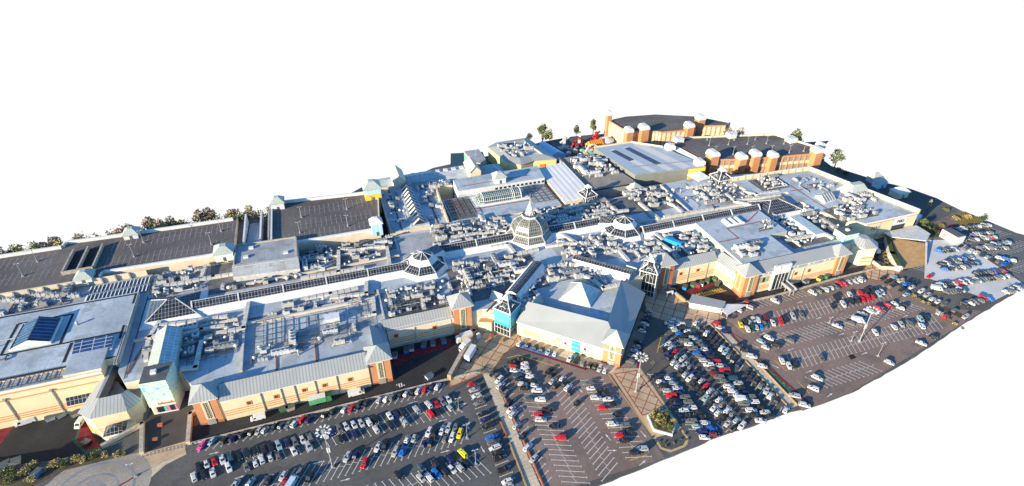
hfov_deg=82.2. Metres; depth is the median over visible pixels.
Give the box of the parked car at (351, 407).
[347,403,355,412]
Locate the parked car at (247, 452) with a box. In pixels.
[243,447,251,457]
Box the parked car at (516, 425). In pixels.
[512,421,520,429]
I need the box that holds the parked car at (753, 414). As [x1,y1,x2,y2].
[749,412,759,417]
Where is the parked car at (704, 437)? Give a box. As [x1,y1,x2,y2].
[699,434,709,439]
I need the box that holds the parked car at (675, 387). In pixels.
[671,385,682,390]
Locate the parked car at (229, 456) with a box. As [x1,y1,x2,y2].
[226,452,233,462]
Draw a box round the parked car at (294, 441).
[291,436,298,446]
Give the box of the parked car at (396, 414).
[392,410,400,418]
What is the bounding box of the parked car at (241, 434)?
[237,430,247,438]
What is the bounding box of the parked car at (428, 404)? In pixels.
[424,400,432,408]
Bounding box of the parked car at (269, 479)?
[263,475,273,485]
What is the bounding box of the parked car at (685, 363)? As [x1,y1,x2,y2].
[681,360,689,367]
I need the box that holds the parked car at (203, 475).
[199,469,206,480]
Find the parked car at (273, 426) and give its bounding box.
[270,423,278,430]
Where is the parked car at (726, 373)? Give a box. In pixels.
[722,371,731,375]
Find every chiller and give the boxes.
[59,280,73,297]
[141,345,152,355]
[178,322,198,330]
[212,340,235,350]
[271,346,288,356]
[288,329,295,345]
[302,259,307,270]
[307,254,324,262]
[322,326,338,335]
[374,238,387,244]
[446,221,459,228]
[449,238,461,242]
[478,214,485,223]
[490,253,499,263]
[497,260,512,267]
[513,266,526,274]
[556,217,571,223]
[557,214,567,218]
[558,208,570,213]
[561,267,579,275]
[571,215,582,220]
[578,165,587,174]
[590,169,600,174]
[592,197,605,203]
[649,251,662,256]
[704,198,718,205]
[733,241,749,250]
[747,239,762,244]
[759,209,773,218]
[767,174,778,177]
[783,227,795,236]
[799,211,813,217]
[823,219,836,228]
[845,192,858,199]
[852,204,864,209]
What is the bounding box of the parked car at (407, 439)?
[404,435,410,443]
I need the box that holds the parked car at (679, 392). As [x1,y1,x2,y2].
[675,390,684,394]
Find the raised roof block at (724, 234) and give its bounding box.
[694,210,792,264]
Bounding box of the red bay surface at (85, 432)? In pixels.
[77,423,100,450]
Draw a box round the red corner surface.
[0,426,13,443]
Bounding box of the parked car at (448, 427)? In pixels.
[445,422,452,432]
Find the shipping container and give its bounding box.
[664,236,682,247]
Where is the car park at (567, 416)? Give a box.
[506,355,663,485]
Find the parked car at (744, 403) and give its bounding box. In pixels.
[737,400,749,405]
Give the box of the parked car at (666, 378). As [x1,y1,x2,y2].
[664,376,672,380]
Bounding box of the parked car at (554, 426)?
[549,423,560,428]
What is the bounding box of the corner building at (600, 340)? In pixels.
[515,279,644,366]
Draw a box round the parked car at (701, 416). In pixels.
[696,414,708,419]
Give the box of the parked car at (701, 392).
[697,389,705,396]
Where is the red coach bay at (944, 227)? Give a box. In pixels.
[931,224,957,230]
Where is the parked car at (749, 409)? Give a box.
[745,407,757,412]
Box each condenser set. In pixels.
[1,296,17,303]
[9,297,26,304]
[15,302,26,311]
[31,291,45,298]
[33,298,39,306]
[46,291,60,299]
[48,296,63,304]
[66,292,80,299]
[194,267,201,272]
[206,321,217,325]
[220,282,225,290]
[229,332,235,340]
[257,356,268,362]
[267,310,277,316]
[310,263,320,269]
[313,300,317,307]
[335,298,343,303]
[351,322,357,331]
[357,295,362,303]
[388,288,398,293]
[388,298,393,306]
[420,301,427,310]
[429,228,438,233]
[429,288,435,296]
[438,299,448,304]
[446,281,452,289]
[471,285,480,289]
[473,272,482,277]
[483,273,492,279]
[497,280,505,284]
[514,256,522,261]
[546,264,555,268]
[556,261,567,267]
[560,249,570,254]
[576,207,583,212]
[580,240,590,246]
[581,266,589,272]
[594,172,603,177]
[599,277,606,284]
[603,250,612,255]
[605,235,614,240]
[610,169,618,174]
[651,246,660,250]
[659,191,667,196]
[668,248,678,253]
[756,175,765,180]
[761,218,771,223]
[847,199,856,205]
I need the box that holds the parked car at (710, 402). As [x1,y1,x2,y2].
[706,397,714,406]
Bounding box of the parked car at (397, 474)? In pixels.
[393,470,402,479]
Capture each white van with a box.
[15,417,35,427]
[250,411,265,421]
[285,475,298,485]
[347,387,364,397]
[735,394,748,401]
[851,315,865,323]
[930,284,943,290]
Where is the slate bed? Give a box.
[656,431,685,449]
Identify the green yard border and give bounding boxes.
[74,428,100,452]
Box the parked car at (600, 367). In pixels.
[596,363,603,371]
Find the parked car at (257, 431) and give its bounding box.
[254,427,262,435]
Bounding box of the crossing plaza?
[865,261,899,279]
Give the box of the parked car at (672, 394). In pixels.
[665,392,677,397]
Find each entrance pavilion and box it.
[493,294,520,336]
[577,184,597,202]
[639,257,661,297]
[709,168,732,184]
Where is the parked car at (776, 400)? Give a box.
[773,397,779,403]
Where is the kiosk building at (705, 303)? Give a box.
[688,294,725,312]
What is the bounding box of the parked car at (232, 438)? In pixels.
[228,432,238,442]
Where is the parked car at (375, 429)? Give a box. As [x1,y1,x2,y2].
[372,425,379,433]
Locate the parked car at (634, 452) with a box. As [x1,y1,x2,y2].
[629,449,641,455]
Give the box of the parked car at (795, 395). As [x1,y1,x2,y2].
[789,392,800,398]
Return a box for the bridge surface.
[145,391,193,451]
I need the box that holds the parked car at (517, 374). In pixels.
[512,372,522,377]
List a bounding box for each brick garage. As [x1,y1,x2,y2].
[604,110,730,146]
[672,131,825,175]
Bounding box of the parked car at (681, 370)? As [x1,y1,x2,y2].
[678,367,685,373]
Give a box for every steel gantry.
[0,366,63,390]
[186,327,227,363]
[253,315,282,351]
[286,307,347,345]
[348,297,371,320]
[388,288,445,316]
[435,221,476,243]
[445,195,476,217]
[522,182,555,202]
[717,189,746,204]
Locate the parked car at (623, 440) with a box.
[618,437,629,442]
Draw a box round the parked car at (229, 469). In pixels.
[225,461,232,472]
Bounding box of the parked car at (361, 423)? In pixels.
[357,419,364,427]
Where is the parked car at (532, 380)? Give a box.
[526,378,537,382]
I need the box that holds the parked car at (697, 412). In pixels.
[692,409,703,414]
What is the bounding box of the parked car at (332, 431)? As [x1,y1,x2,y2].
[328,426,335,434]
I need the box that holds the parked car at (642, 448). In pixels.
[636,445,648,451]
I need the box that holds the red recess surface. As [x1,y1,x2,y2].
[683,282,714,294]
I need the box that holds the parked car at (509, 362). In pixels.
[507,360,517,364]
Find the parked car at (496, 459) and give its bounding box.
[493,455,503,462]
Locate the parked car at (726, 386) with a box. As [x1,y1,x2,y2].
[723,384,734,388]
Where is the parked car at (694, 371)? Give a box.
[689,369,697,374]
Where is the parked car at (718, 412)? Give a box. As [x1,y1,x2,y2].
[714,409,722,416]
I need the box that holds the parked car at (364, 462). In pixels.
[360,457,368,468]
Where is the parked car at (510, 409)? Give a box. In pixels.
[506,405,515,413]
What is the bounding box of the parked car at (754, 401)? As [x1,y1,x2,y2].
[749,399,759,404]
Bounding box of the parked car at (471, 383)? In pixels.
[467,381,476,386]
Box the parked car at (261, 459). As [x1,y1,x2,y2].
[258,454,265,464]
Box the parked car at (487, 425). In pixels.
[481,422,493,429]
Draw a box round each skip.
[0,458,9,469]
[8,455,20,465]
[29,467,43,477]
[44,414,54,422]
[54,412,65,418]
[69,409,79,417]
[80,438,91,446]
[278,404,287,412]
[285,403,294,411]
[392,351,396,358]
[403,346,408,353]
[409,344,413,351]
[421,341,426,347]
[424,371,433,379]
[430,339,435,346]
[440,337,446,344]
[705,277,710,283]
[714,280,720,286]
[802,278,809,284]
[816,275,823,281]
[823,273,830,279]
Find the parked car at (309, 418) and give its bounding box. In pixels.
[304,414,314,423]
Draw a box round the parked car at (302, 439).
[299,435,305,444]
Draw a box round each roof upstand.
[133,320,227,342]
[240,306,245,372]
[242,254,399,285]
[247,296,376,325]
[326,245,391,258]
[376,289,384,319]
[458,265,472,295]
[549,214,615,225]
[638,203,742,223]
[660,184,688,210]
[671,237,689,254]
[785,234,800,247]
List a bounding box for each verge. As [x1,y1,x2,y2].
[920,222,941,236]
[955,211,981,225]
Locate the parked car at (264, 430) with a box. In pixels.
[261,426,269,433]
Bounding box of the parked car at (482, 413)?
[477,410,487,417]
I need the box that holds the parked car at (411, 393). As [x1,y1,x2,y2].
[408,388,415,396]
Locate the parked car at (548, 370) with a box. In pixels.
[545,367,553,374]
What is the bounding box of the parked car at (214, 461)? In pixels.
[211,457,217,465]
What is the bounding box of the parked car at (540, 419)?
[535,416,546,422]
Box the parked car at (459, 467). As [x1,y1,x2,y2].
[454,462,464,472]
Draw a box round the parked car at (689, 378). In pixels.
[685,374,693,381]
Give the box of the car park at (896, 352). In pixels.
[722,274,980,410]
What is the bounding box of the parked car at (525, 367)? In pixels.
[520,365,529,369]
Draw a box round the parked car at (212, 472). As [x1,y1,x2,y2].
[209,467,216,477]
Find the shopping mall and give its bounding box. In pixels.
[118,174,852,425]
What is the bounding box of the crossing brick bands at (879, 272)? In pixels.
[864,261,901,280]
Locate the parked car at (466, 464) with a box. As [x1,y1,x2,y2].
[462,459,470,468]
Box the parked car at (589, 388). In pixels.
[586,386,595,390]
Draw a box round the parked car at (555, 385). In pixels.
[552,382,559,389]
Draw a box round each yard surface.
[0,414,104,464]
[390,335,461,389]
[393,339,450,366]
[672,277,743,303]
[873,243,907,269]
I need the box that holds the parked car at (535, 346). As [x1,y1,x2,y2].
[532,344,538,349]
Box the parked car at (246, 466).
[243,462,249,471]
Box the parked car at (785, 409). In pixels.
[782,406,789,413]
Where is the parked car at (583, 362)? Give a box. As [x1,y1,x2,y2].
[580,359,586,366]
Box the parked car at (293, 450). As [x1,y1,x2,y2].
[290,446,297,455]
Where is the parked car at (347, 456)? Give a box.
[343,451,351,462]
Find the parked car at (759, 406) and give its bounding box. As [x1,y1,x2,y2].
[755,404,764,409]
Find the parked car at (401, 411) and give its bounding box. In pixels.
[398,407,406,416]
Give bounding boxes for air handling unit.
[0,308,7,315]
[38,299,48,307]
[148,292,153,298]
[152,285,159,294]
[156,278,167,284]
[157,274,163,279]
[162,270,171,275]
[163,289,168,294]
[168,276,174,282]
[174,285,183,292]
[180,274,189,280]
[187,265,192,271]
[187,339,194,345]
[188,345,194,354]
[191,332,200,338]
[204,334,213,341]
[204,346,214,353]
[227,316,238,322]
[231,284,237,289]
[233,321,239,326]
[259,347,266,354]
[262,276,267,284]
[280,299,293,308]
[282,309,289,314]
[288,346,296,353]
[292,304,304,312]
[299,255,309,262]
[316,243,324,248]
[317,247,322,253]
[333,337,345,345]
[341,241,350,246]
[351,253,359,259]
[358,256,369,261]
[387,292,395,298]
[388,201,394,209]
[388,310,394,317]
[404,285,411,291]
[410,291,422,298]
[416,283,422,289]
[420,295,430,301]
[424,283,434,290]
[435,233,447,240]
[437,293,444,299]
[451,225,461,232]
[452,259,464,266]
[452,265,458,271]
[463,226,471,230]
[463,269,470,280]
[465,236,473,240]
[466,260,473,266]
[466,275,473,284]
[481,283,485,289]
[486,265,491,271]
[488,277,497,283]
[492,215,501,219]
[497,143,506,148]
[500,272,509,278]
[503,268,512,272]
[504,253,512,259]
[524,145,533,150]
[546,209,556,214]
[547,267,554,274]
[547,273,559,282]
[569,245,576,254]
[569,261,576,267]
[573,163,580,169]
[574,271,583,279]
[576,212,584,217]
[588,248,596,256]
[589,161,596,166]
[589,235,596,241]
[593,158,600,165]
[595,239,602,245]
[597,235,603,241]
[607,240,616,246]
[618,246,626,250]
[640,247,649,253]
[644,239,654,246]
[648,201,658,207]
[649,190,659,195]
[662,232,672,238]
[666,196,673,202]
[672,252,679,257]
[679,235,688,240]
[685,243,695,250]
[697,242,707,248]
[704,186,711,190]
[709,190,719,196]
[718,197,725,202]
[737,250,745,256]
[746,243,758,251]
[748,251,757,257]
[803,207,811,211]
[839,215,846,221]
[842,196,852,202]
[846,215,855,221]
[857,196,866,201]
[857,212,867,218]
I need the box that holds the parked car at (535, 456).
[529,453,538,462]
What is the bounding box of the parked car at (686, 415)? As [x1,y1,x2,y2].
[682,413,693,418]
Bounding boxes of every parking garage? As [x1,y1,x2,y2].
[0,210,270,300]
[269,179,382,251]
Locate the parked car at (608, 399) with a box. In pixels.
[602,397,613,401]
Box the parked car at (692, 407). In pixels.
[686,405,697,409]
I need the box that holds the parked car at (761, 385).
[757,382,764,389]
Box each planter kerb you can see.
[496,421,507,437]
[509,443,526,485]
[522,440,543,485]
[710,323,739,354]
[745,360,788,406]
[755,360,797,404]
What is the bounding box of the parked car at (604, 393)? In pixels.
[599,391,610,396]
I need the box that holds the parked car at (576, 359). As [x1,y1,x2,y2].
[573,355,579,363]
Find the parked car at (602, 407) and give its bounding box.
[598,405,608,409]
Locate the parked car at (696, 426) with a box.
[692,424,702,428]
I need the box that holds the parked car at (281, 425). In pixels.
[277,421,285,429]
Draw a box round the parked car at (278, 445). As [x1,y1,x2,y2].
[274,440,282,450]
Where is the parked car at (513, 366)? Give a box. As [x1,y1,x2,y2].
[509,364,518,367]
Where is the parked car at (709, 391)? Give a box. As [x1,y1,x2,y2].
[706,387,714,394]
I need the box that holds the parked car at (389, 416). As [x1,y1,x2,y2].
[386,411,393,420]
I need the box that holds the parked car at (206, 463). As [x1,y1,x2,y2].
[203,459,209,468]
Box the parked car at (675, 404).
[673,402,682,406]
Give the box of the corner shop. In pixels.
[847,234,877,265]
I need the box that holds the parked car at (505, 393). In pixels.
[500,389,509,397]
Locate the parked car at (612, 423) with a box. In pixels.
[606,421,618,426]
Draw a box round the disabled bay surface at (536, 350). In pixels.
[520,343,554,357]
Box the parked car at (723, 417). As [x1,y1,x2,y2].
[718,413,727,421]
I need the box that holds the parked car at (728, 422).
[723,418,732,427]
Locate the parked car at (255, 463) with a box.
[252,459,258,467]
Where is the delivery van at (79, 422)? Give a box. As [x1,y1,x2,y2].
[74,416,85,428]
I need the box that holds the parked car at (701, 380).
[698,377,705,383]
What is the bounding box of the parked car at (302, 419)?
[297,415,307,423]
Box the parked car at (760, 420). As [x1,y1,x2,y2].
[754,418,766,423]
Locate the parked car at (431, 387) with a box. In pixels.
[427,383,435,391]
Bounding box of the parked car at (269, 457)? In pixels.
[266,453,273,461]
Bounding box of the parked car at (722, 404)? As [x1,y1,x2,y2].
[718,400,726,407]
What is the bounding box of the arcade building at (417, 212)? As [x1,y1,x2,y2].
[380,183,448,235]
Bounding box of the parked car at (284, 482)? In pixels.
[280,477,288,485]
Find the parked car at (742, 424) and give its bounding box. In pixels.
[737,420,746,429]
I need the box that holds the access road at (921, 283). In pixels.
[892,276,995,310]
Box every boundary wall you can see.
[191,370,481,443]
[667,286,688,303]
[735,268,873,303]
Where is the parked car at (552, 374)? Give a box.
[548,370,556,377]
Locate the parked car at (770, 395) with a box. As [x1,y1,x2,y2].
[766,392,774,399]
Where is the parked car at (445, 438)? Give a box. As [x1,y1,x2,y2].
[442,434,448,443]
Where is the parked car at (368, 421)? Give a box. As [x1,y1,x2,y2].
[364,417,372,426]
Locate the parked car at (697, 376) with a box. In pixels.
[693,373,701,380]
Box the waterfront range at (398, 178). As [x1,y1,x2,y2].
[376,156,507,192]
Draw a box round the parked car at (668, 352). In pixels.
[663,349,671,356]
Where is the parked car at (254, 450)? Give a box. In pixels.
[250,446,257,455]
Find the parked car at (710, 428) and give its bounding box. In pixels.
[705,425,716,431]
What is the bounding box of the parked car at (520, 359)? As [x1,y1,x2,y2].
[515,357,525,361]
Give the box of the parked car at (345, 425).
[342,421,349,430]
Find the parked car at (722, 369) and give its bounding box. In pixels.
[719,367,729,372]
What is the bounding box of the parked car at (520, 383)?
[518,381,527,385]
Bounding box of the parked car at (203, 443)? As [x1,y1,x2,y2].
[197,440,207,450]
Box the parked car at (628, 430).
[624,428,633,433]
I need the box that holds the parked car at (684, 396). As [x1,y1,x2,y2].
[679,394,690,399]
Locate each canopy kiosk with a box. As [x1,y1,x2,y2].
[625,182,641,191]
[688,171,709,181]
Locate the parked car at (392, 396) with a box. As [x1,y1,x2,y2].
[388,392,397,400]
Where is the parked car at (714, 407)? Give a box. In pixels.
[710,404,718,411]
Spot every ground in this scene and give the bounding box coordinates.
[0,134,1023,485]
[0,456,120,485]
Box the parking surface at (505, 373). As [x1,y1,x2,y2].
[497,351,535,384]
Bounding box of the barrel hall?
[442,184,561,222]
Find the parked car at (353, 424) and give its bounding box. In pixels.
[350,420,357,428]
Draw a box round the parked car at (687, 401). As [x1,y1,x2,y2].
[683,399,693,403]
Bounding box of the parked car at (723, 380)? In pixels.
[720,378,729,383]
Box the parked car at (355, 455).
[352,450,359,459]
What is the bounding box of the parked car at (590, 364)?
[586,361,593,368]
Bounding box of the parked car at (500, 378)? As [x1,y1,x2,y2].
[495,375,503,383]
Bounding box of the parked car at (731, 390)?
[727,388,737,393]
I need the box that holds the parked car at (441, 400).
[437,396,446,405]
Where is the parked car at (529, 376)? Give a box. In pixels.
[525,374,534,378]
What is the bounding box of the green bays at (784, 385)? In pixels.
[756,358,801,399]
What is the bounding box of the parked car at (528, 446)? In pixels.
[523,442,532,451]
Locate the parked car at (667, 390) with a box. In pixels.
[662,388,673,392]
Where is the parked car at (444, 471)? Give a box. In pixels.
[439,466,449,476]
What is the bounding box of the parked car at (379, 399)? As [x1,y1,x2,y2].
[376,395,384,403]
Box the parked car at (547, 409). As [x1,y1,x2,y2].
[542,407,552,412]
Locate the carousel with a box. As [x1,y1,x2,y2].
[599,136,613,143]
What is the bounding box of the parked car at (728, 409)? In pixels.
[723,406,731,414]
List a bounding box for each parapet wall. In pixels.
[100,421,144,454]
[185,410,195,444]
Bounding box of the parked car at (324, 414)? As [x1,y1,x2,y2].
[321,411,328,418]
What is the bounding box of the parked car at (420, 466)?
[417,463,425,471]
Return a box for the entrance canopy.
[884,225,929,240]
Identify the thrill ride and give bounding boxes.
[557,136,570,150]
[567,140,578,150]
[575,132,582,146]
[589,130,600,140]
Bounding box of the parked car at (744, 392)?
[740,390,749,394]
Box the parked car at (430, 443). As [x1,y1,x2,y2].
[427,439,433,447]
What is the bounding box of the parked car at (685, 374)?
[682,371,688,377]
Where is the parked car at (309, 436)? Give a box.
[306,433,313,442]
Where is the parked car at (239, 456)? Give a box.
[236,452,242,460]
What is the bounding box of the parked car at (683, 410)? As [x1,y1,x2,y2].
[678,407,689,412]
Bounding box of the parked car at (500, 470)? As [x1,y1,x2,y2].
[496,466,508,474]
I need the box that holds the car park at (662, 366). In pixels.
[641,325,788,441]
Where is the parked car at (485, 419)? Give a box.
[480,416,490,422]
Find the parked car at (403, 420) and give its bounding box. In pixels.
[400,417,408,425]
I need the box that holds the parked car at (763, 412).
[759,409,770,414]
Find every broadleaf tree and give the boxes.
[33,242,48,248]
[46,236,61,246]
[140,216,155,228]
[150,218,168,228]
[164,215,176,224]
[191,208,207,222]
[202,207,215,220]
[225,208,237,218]
[243,205,257,219]
[537,124,547,140]
[546,128,552,142]
[574,125,578,134]
[590,119,596,134]
[735,127,744,134]
[790,128,801,137]
[829,149,845,166]
[920,218,928,227]
[927,199,932,210]
[979,213,988,221]
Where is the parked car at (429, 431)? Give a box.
[425,426,432,436]
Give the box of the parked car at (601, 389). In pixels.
[596,387,606,391]
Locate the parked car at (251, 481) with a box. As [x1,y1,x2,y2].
[245,477,255,485]
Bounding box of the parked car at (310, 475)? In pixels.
[304,471,314,483]
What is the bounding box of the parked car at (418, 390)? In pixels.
[414,386,422,394]
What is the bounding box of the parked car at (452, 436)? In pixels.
[448,431,455,442]
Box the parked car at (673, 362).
[670,359,677,365]
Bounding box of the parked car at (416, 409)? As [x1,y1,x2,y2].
[412,405,420,413]
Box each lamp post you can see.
[315,424,333,468]
[634,352,647,392]
[858,306,879,342]
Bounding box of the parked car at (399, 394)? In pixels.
[396,391,402,398]
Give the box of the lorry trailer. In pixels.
[464,344,477,361]
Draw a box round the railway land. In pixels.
[934,210,981,226]
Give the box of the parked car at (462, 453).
[457,448,467,457]
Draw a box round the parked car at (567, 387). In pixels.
[564,383,572,391]
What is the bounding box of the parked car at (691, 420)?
[685,418,697,423]
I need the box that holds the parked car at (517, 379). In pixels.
[515,377,524,381]
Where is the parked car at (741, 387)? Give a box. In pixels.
[737,385,745,389]
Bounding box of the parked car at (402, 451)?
[398,446,406,456]
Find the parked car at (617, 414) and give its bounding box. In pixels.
[612,411,622,416]
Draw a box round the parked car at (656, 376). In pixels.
[651,374,661,378]
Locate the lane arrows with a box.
[209,301,929,480]
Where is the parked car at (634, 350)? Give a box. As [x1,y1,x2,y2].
[630,348,638,352]
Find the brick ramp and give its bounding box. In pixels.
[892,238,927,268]
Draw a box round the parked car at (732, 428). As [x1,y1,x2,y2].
[728,424,737,432]
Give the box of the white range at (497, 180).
[411,166,544,199]
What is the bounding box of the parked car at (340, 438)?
[337,434,344,443]
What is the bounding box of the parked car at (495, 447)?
[489,443,501,451]
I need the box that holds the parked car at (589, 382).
[584,380,593,385]
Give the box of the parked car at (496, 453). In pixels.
[491,449,502,456]
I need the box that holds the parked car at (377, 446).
[374,441,381,452]
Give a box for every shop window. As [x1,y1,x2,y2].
[153,403,177,412]
[861,251,875,261]
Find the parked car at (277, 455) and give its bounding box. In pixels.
[274,451,281,460]
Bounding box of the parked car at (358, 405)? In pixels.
[354,400,362,410]
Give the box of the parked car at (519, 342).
[516,339,523,346]
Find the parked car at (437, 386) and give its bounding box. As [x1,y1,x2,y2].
[434,382,440,390]
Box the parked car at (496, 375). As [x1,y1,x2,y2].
[492,372,501,378]
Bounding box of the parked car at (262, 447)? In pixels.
[259,444,266,454]
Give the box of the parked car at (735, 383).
[733,381,743,385]
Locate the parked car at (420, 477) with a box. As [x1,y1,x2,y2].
[416,473,425,482]
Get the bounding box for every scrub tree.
[9,244,21,251]
[26,240,39,248]
[39,240,55,247]
[113,225,125,233]
[148,223,158,228]
[158,219,167,227]
[167,219,180,226]
[211,212,223,219]
[232,208,244,221]
[243,209,258,219]
[255,208,266,218]
[264,205,270,216]
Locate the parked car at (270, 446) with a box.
[267,442,275,452]
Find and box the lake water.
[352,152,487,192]
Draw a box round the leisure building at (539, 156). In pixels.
[488,138,556,170]
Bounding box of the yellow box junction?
[881,247,897,265]
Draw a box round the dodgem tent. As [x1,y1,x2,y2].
[585,138,604,150]
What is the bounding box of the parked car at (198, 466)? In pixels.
[195,461,202,472]
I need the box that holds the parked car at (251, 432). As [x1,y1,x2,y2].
[247,428,256,436]
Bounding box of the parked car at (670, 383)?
[668,381,677,385]
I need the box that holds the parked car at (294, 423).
[290,418,298,427]
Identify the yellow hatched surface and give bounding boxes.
[695,288,725,296]
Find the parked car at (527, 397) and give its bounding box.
[525,395,533,400]
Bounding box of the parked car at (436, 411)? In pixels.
[432,408,439,415]
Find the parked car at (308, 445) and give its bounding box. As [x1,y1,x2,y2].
[305,440,312,450]
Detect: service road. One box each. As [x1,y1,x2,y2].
[191,378,397,441]
[742,265,865,299]
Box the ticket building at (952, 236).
[939,228,965,244]
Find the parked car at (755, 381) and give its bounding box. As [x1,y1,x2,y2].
[752,378,758,384]
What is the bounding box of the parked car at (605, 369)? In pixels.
[602,367,607,373]
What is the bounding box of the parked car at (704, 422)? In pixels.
[700,420,710,425]
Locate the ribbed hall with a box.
[539,162,584,206]
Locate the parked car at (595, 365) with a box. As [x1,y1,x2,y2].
[591,362,598,369]
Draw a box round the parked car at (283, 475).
[278,470,287,481]
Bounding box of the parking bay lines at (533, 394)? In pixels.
[198,228,1023,485]
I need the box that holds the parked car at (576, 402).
[573,399,580,406]
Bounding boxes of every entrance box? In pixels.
[138,325,184,414]
[832,225,859,242]
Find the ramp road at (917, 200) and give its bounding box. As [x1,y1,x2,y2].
[819,164,949,224]
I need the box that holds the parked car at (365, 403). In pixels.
[361,399,369,407]
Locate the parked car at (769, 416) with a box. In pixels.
[763,414,774,419]
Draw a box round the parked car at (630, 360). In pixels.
[625,358,635,363]
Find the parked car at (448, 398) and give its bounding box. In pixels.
[444,394,451,403]
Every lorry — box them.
[308,392,331,406]
[455,330,472,343]
[459,338,471,350]
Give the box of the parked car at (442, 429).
[438,425,445,434]
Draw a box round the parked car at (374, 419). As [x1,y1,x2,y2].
[371,415,378,423]
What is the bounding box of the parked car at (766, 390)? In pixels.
[763,386,769,394]
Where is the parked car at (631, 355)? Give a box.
[627,353,635,358]
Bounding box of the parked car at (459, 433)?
[456,427,463,438]
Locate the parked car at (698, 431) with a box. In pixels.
[695,428,707,434]
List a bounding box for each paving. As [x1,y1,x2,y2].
[45,450,185,485]
[46,453,151,485]
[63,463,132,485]
[76,473,119,485]
[78,475,117,485]
[89,483,105,485]
[142,441,185,465]
[450,329,519,385]
[483,372,539,485]
[612,368,688,451]
[645,290,724,331]
[701,316,796,407]
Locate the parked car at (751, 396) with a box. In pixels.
[746,394,755,398]
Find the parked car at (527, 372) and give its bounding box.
[521,370,530,374]
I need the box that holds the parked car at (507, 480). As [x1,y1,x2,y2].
[501,477,513,484]
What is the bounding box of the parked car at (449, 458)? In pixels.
[445,454,453,462]
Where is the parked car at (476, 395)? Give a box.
[471,392,481,398]
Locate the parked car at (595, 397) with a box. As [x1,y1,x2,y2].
[590,395,601,400]
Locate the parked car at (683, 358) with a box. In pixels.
[679,354,687,361]
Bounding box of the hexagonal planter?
[647,410,675,435]
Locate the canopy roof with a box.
[721,304,747,318]
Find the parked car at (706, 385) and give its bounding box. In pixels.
[702,382,709,388]
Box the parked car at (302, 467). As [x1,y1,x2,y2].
[296,464,305,475]
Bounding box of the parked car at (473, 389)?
[469,386,479,392]
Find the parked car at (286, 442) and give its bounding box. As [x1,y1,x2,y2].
[283,439,289,447]
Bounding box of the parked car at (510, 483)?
[503,481,513,485]
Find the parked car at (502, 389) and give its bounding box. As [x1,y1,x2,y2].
[499,386,507,392]
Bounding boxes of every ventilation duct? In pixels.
[143,339,150,362]
[146,320,161,339]
[152,272,232,288]
[158,320,186,327]
[180,339,203,371]
[183,323,224,336]
[187,314,227,323]
[199,264,207,277]
[216,301,250,335]
[299,286,357,301]
[300,266,363,280]
[330,281,368,299]
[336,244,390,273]
[347,244,374,252]
[364,296,376,317]
[450,223,510,238]
[490,242,538,255]
[530,284,540,295]
[538,212,555,218]
[545,241,575,247]
[560,233,578,244]
[564,203,588,208]
[584,274,619,290]
[588,209,628,216]
[615,246,629,261]
[638,202,659,220]
[649,236,670,251]
[654,232,663,240]
[663,207,713,218]
[667,202,683,212]
[686,182,710,188]
[691,239,711,252]
[724,193,748,204]
[736,194,780,200]
[743,190,779,195]
[784,233,812,242]
[824,231,833,239]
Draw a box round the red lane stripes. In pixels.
[119,331,809,485]
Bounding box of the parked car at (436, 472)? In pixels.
[431,467,441,478]
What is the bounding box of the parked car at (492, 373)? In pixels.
[489,370,497,376]
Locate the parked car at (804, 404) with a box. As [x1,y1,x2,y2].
[798,401,810,408]
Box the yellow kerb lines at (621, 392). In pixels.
[453,325,808,460]
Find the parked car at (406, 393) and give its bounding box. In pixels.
[403,389,410,397]
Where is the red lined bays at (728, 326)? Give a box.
[723,323,755,352]
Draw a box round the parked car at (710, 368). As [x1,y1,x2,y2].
[705,367,715,370]
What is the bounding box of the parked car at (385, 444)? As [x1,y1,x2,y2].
[380,440,388,451]
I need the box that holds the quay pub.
[464,149,485,165]
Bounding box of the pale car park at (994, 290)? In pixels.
[919,240,1023,299]
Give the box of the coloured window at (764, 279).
[758,276,769,283]
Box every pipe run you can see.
[11,306,45,313]
[20,301,63,312]
[179,343,212,358]
[391,296,422,308]
[767,179,787,189]
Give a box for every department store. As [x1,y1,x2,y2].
[0,274,152,428]
[730,166,921,239]
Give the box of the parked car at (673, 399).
[669,397,680,402]
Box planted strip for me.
[911,294,967,320]
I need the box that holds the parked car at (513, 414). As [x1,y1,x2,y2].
[509,409,518,418]
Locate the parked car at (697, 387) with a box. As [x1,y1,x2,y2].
[694,384,700,390]
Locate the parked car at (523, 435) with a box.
[518,431,527,439]
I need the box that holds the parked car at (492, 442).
[487,438,498,446]
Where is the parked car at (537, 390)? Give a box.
[531,388,542,393]
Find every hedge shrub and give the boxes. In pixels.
[1,474,16,485]
[2,464,17,475]
[17,466,30,475]
[25,459,37,468]
[25,474,37,482]
[45,458,59,467]
[57,459,67,468]
[69,454,76,462]
[74,454,86,463]
[86,453,94,459]
[90,449,101,457]
[100,450,109,457]
[111,450,119,457]
[120,450,125,455]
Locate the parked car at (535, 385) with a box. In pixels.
[530,383,538,387]
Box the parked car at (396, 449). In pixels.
[391,445,399,457]
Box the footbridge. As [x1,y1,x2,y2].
[780,280,796,295]
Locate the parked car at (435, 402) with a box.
[432,399,440,408]
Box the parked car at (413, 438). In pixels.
[411,434,416,442]
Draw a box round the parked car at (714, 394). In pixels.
[711,391,718,397]
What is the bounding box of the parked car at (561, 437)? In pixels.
[555,434,566,440]
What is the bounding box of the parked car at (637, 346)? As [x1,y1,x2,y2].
[633,344,640,348]
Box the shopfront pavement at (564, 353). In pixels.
[521,336,616,373]
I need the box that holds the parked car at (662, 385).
[658,383,669,388]
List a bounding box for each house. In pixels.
[865,172,884,183]
[871,177,888,188]
[888,186,910,198]
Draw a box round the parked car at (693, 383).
[689,380,697,387]
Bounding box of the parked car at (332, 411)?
[328,408,335,415]

